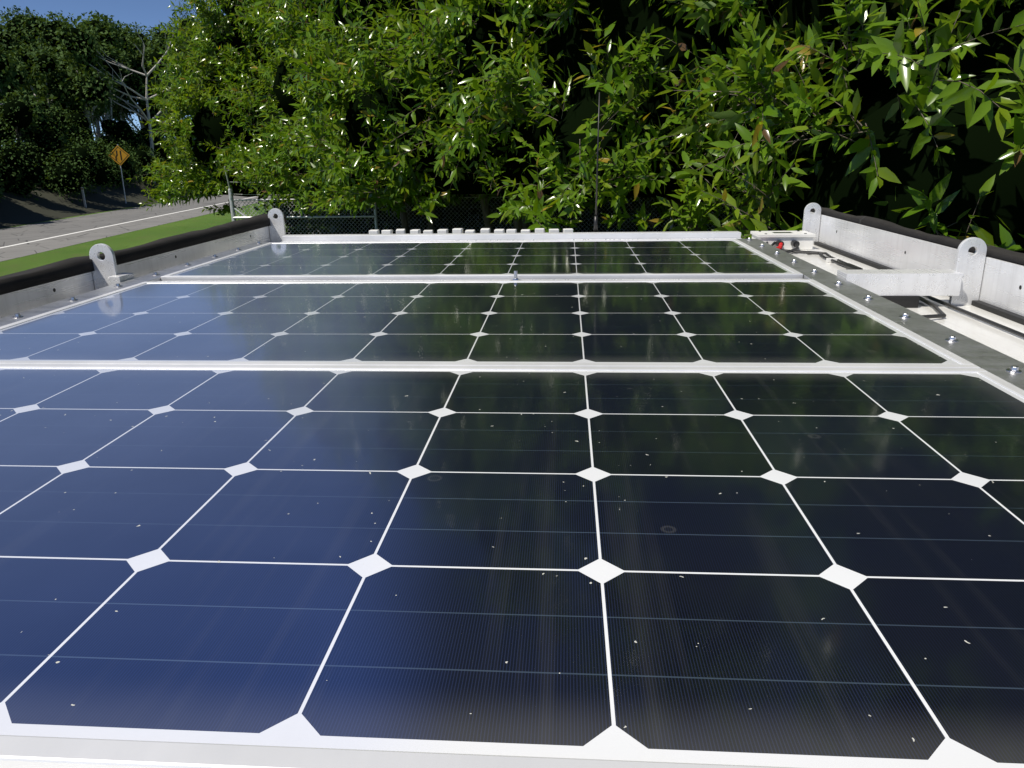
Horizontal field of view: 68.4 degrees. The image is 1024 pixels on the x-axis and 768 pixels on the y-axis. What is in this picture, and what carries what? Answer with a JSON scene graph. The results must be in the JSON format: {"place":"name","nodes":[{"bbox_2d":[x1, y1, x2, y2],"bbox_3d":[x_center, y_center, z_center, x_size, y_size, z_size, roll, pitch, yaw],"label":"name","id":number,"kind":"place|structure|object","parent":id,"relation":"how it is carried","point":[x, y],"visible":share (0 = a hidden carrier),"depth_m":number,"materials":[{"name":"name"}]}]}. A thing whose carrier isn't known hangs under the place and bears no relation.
{"place":"outdoors","nodes":[
{"label":"outdoors","id":0,"kind":"place"},
{"bbox_2d":[0,173,210,228],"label":"ground","id":1,"kind":"structure","parent":0,"point":[19,209],"depth_m":36.70,"materials":[{"name":"brown"}]},
{"bbox_2d":[81,187,86,207],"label":"road guide posts","id":2,"kind":"object","parent":1,"relation":"on","point":[83,196],"visible":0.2,"depth_m":37.38,"materials":[{"name":"white paint"}]},
{"bbox_2d":[0,91,183,202],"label":"roadside shrub belt","id":3,"kind":"object","parent":1,"relation":"on","point":[65,141],"depth_m":39.05,"materials":[{"name":"green plant"}]},
{"bbox_2d":[0,100,184,194],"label":"roadside shrub crowns","id":4,"kind":"object","parent":1,"relation":"on","point":[22,116],"visible":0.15,"depth_m":38.14,"materials":[{"name":"green plant"}]},
{"bbox_2d":[0,3,224,139],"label":"eucalypt stand","id":5,"kind":"object","parent":1,"relation":"on","point":[38,83],"depth_m":47.93,"materials":[{"name":"green plant"}]},
{"bbox_2d":[0,14,224,118],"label":"eucalypt crowns","id":6,"kind":"object","parent":5,"relation":"attached to","point":[76,31],"visible":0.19,"depth_m":48.25,"materials":[{"name":"green plant"}]},
{"bbox_2d":[108,144,129,203],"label":"road sign","id":7,"kind":"object","parent":1,"relation":"on","point":[119,156],"visible":0.93,"depth_m":40.49,"materials":[{"name":"yellow metal"}]},
{"bbox_2d":[89,18,173,182],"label":"bare dead tree","id":8,"kind":"object","parent":1,"relation":"on","point":[144,117],"visible":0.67,"depth_m":47.67,"materials":[{"name":"grey wood"}]},
{"bbox_2d":[0,0,225,145],"label":"sky","id":9,"kind":"structure","parent":0,"point":[148,13],"materials":[{"name":"blue"}]},
{"bbox_2d":[0,195,270,261],"bbox_3d":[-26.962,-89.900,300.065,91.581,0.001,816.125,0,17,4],"label":"road","id":10,"kind":"structure","parent":0,"point":[22,241],"depth_m":29.97,"materials":[{"name":"grey asphalt"}]},
{"bbox_2d":[0,194,565,275],"bbox_3d":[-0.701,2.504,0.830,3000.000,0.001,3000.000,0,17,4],"label":"ground grass","id":11,"kind":"structure","parent":0,"point":[121,241],"depth_m":25.08,"materials":[{"name":"green plant"}]},
{"bbox_2d":[282,238,741,241],"bbox_3d":[-0.017,-0.365,1.939,1.209,0.006,0.088,0,17,4],"label":"roof end tread plate","id":12,"kind":"object","parent":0,"point":[512,240],"visible":0.08,"depth_m":1.97,"materials":[{"name":"silver metal"}]},
{"bbox_2d":[108,269,963,307],"bbox_3d":[0.014,-0.172,1.346,1.500,0.062,0.056,0,17,4],"label":"roof cross member","id":13,"kind":"object","parent":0,"point":[906,288],"visible":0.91,"depth_m":1.28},
{"bbox_2d":[645,198,674,231],"bbox_3d":[2.737,-6.171,13.590,3.908,9.401,3.698,-14,22,-36],"label":"hedge tree","id":14,"kind":"object","parent":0,"point":[651,226],"visible":0.02,"depth_m":14.41,"materials":[{"name":"green plant"}]},
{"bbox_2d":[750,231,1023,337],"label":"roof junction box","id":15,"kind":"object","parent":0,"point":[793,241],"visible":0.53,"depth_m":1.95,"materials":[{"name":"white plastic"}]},
{"bbox_2d":[789,245,1023,362],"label":"roof","id":16,"kind":"structure","parent":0,"point":[1007,343],"depth_m":1.18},
{"label":"hedge mulch bed","id":17,"kind":"object","parent":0,"visible":0},
{"bbox_2d":[127,0,382,229],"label":"hedge tree","id":18,"kind":"object","parent":17,"relation":"on","point":[197,185],"depth_m":14.20,"materials":[{"name":"green plant"}]},
{"bbox_2d":[215,0,545,233],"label":"hedge tree","id":19,"kind":"object","parent":17,"relation":"on","point":[273,152],"depth_m":11.50,"materials":[{"name":"green plant"}]},
{"bbox_2d":[224,168,672,229],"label":"chain link fence posts","id":20,"kind":"object","parent":17,"relation":"on","point":[233,208],"visible":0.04,"depth_m":13.95,"materials":[{"name":"grey metal"}]},
{"bbox_2d":[252,0,713,232],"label":"hedge tree","id":21,"kind":"object","parent":17,"relation":"on","point":[401,167],"depth_m":8.14,"materials":[{"name":"green plant"}]},
{"bbox_2d":[234,186,774,234],"bbox_3d":[5.496,-3.731,15.522,22.542,4.424,5.461,0,17,4],"label":"chain-link fence","id":22,"kind":"object","parent":17,"relation":"on","point":[367,221],"depth_m":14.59,"materials":[{"name":"grey metal"}]},
{"bbox_2d":[272,189,777,234],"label":"fence line shrubs","id":23,"kind":"object","parent":17,"relation":"on","point":[444,213],"visible":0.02,"depth_m":14.65,"materials":[{"name":"green plant"}]},
{"bbox_2d":[369,0,848,238],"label":"hedge tree","id":24,"kind":"object","parent":17,"relation":"on","point":[445,22],"depth_m":5.82,"materials":[{"name":"green plant"}]},
{"bbox_2d":[653,0,1023,252],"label":"hedge tree","id":25,"kind":"object","parent":17,"relation":"on","point":[908,70],"depth_m":3.82,"materials":[{"name":"green plant"}]},
{"bbox_3d":[0.037,0.990,1.775,1.900,2.309,5.400,0,17,4],"label":"camper","id":26,"kind":"object","parent":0,"visible":0},
{"bbox_2d":[369,228,572,233],"bbox_3d":[-0.113,-0.400,2.086,0.580,0.062,0.045,0,17,4],"label":"roof lamp bar","id":27,"kind":"object","parent":26,"relation":"on","point":[460,230],"visible":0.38,"depth_m":2.07,"materials":[{"name":"white plastic"}]},
{"bbox_2d":[161,239,802,280],"bbox_3d":[-0.054,-0.262,1.638,1.179,0.035,0.544,0,17,4],"label":"solar panel frame","id":28,"kind":"object","parent":26,"relation":"on","point":[795,274],"visible":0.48,"depth_m":1.38,"materials":[{"name":"silver metal"}]},
{"bbox_2d":[172,240,792,275],"bbox_3d":[-0.054,-0.278,1.633,1.157,0.001,0.522,0,17,4],"label":"solar panel","id":29,"kind":"object","parent":28,"relation":"in","point":[610,257],"visible":1,"depth_m":1.58,"materials":[{"name":"glass"}]},
{"bbox_2d":[0,279,979,367],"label":"solar panel frame","id":30,"kind":"object","parent":26,"relation":"on","point":[964,363],"visible":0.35,"depth_m":0.82,"materials":[{"name":"silver metal"}]},
{"bbox_2d":[0,281,959,363],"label":"solar panel","id":31,"kind":"object","parent":30,"relation":"in","point":[767,322],"visible":1,"depth_m":0.98,"materials":[{"name":"blue glass"}]},
{"bbox_2d":[282,231,740,240],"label":"roof edge trim","id":32,"kind":"structure","parent":26,"relation":"on","point":[529,236],"depth_m":1.98,"materials":[{"name":"white metal"}]},
{"bbox_2d":[0,364,1023,767],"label":"solar panel frame","id":33,"kind":"object","parent":26,"relation":"on","point":[44,752],"visible":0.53,"depth_m":0.28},
{"bbox_2d":[0,368,1023,767],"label":"solar panel","id":34,"kind":"object","parent":33,"relation":"in","point":[784,568],"visible":1,"depth_m":0.42,"materials":[{"name":"blue glass"}]},
{"bbox_2d":[0,203,1023,324],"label":"roof side rails","id":35,"kind":"object","parent":26,"relation":"on","point":[993,285],"visible":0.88,"depth_m":1.44,"materials":[{"name":"silver metal"}]},
{"bbox_2d":[0,213,286,294],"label":"canvas roll","id":36,"kind":"object","parent":35,"relation":"attached to","point":[48,273],"visible":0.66,"depth_m":1.51,"materials":[{"name":"black fabric"}]},
{"bbox_2d":[810,207,1023,265],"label":"canvas roll","id":37,"kind":"object","parent":35,"relation":"attached to","point":[1006,255],"visible":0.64,"depth_m":1.54,"materials":[{"name":"black fabric"}]},
{"bbox_2d":[0,238,1023,389],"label":"panel mount bars","id":38,"kind":"object","parent":26,"relation":"on","point":[1009,369],"visible":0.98,"depth_m":1.08,"materials":[{"name":"metal"}]},
{"bbox_2d":[593,92,599,231],"bbox_3d":[0.248,-0.628,2.201,0.027,0.420,0.028,0,17,4],"label":"roof antenna","id":39,"kind":"object","parent":26,"relation":"on","point":[595,223],"visible":0.69,"depth_m":2.21,"materials":[{"name":"black plastic"}]}
]}

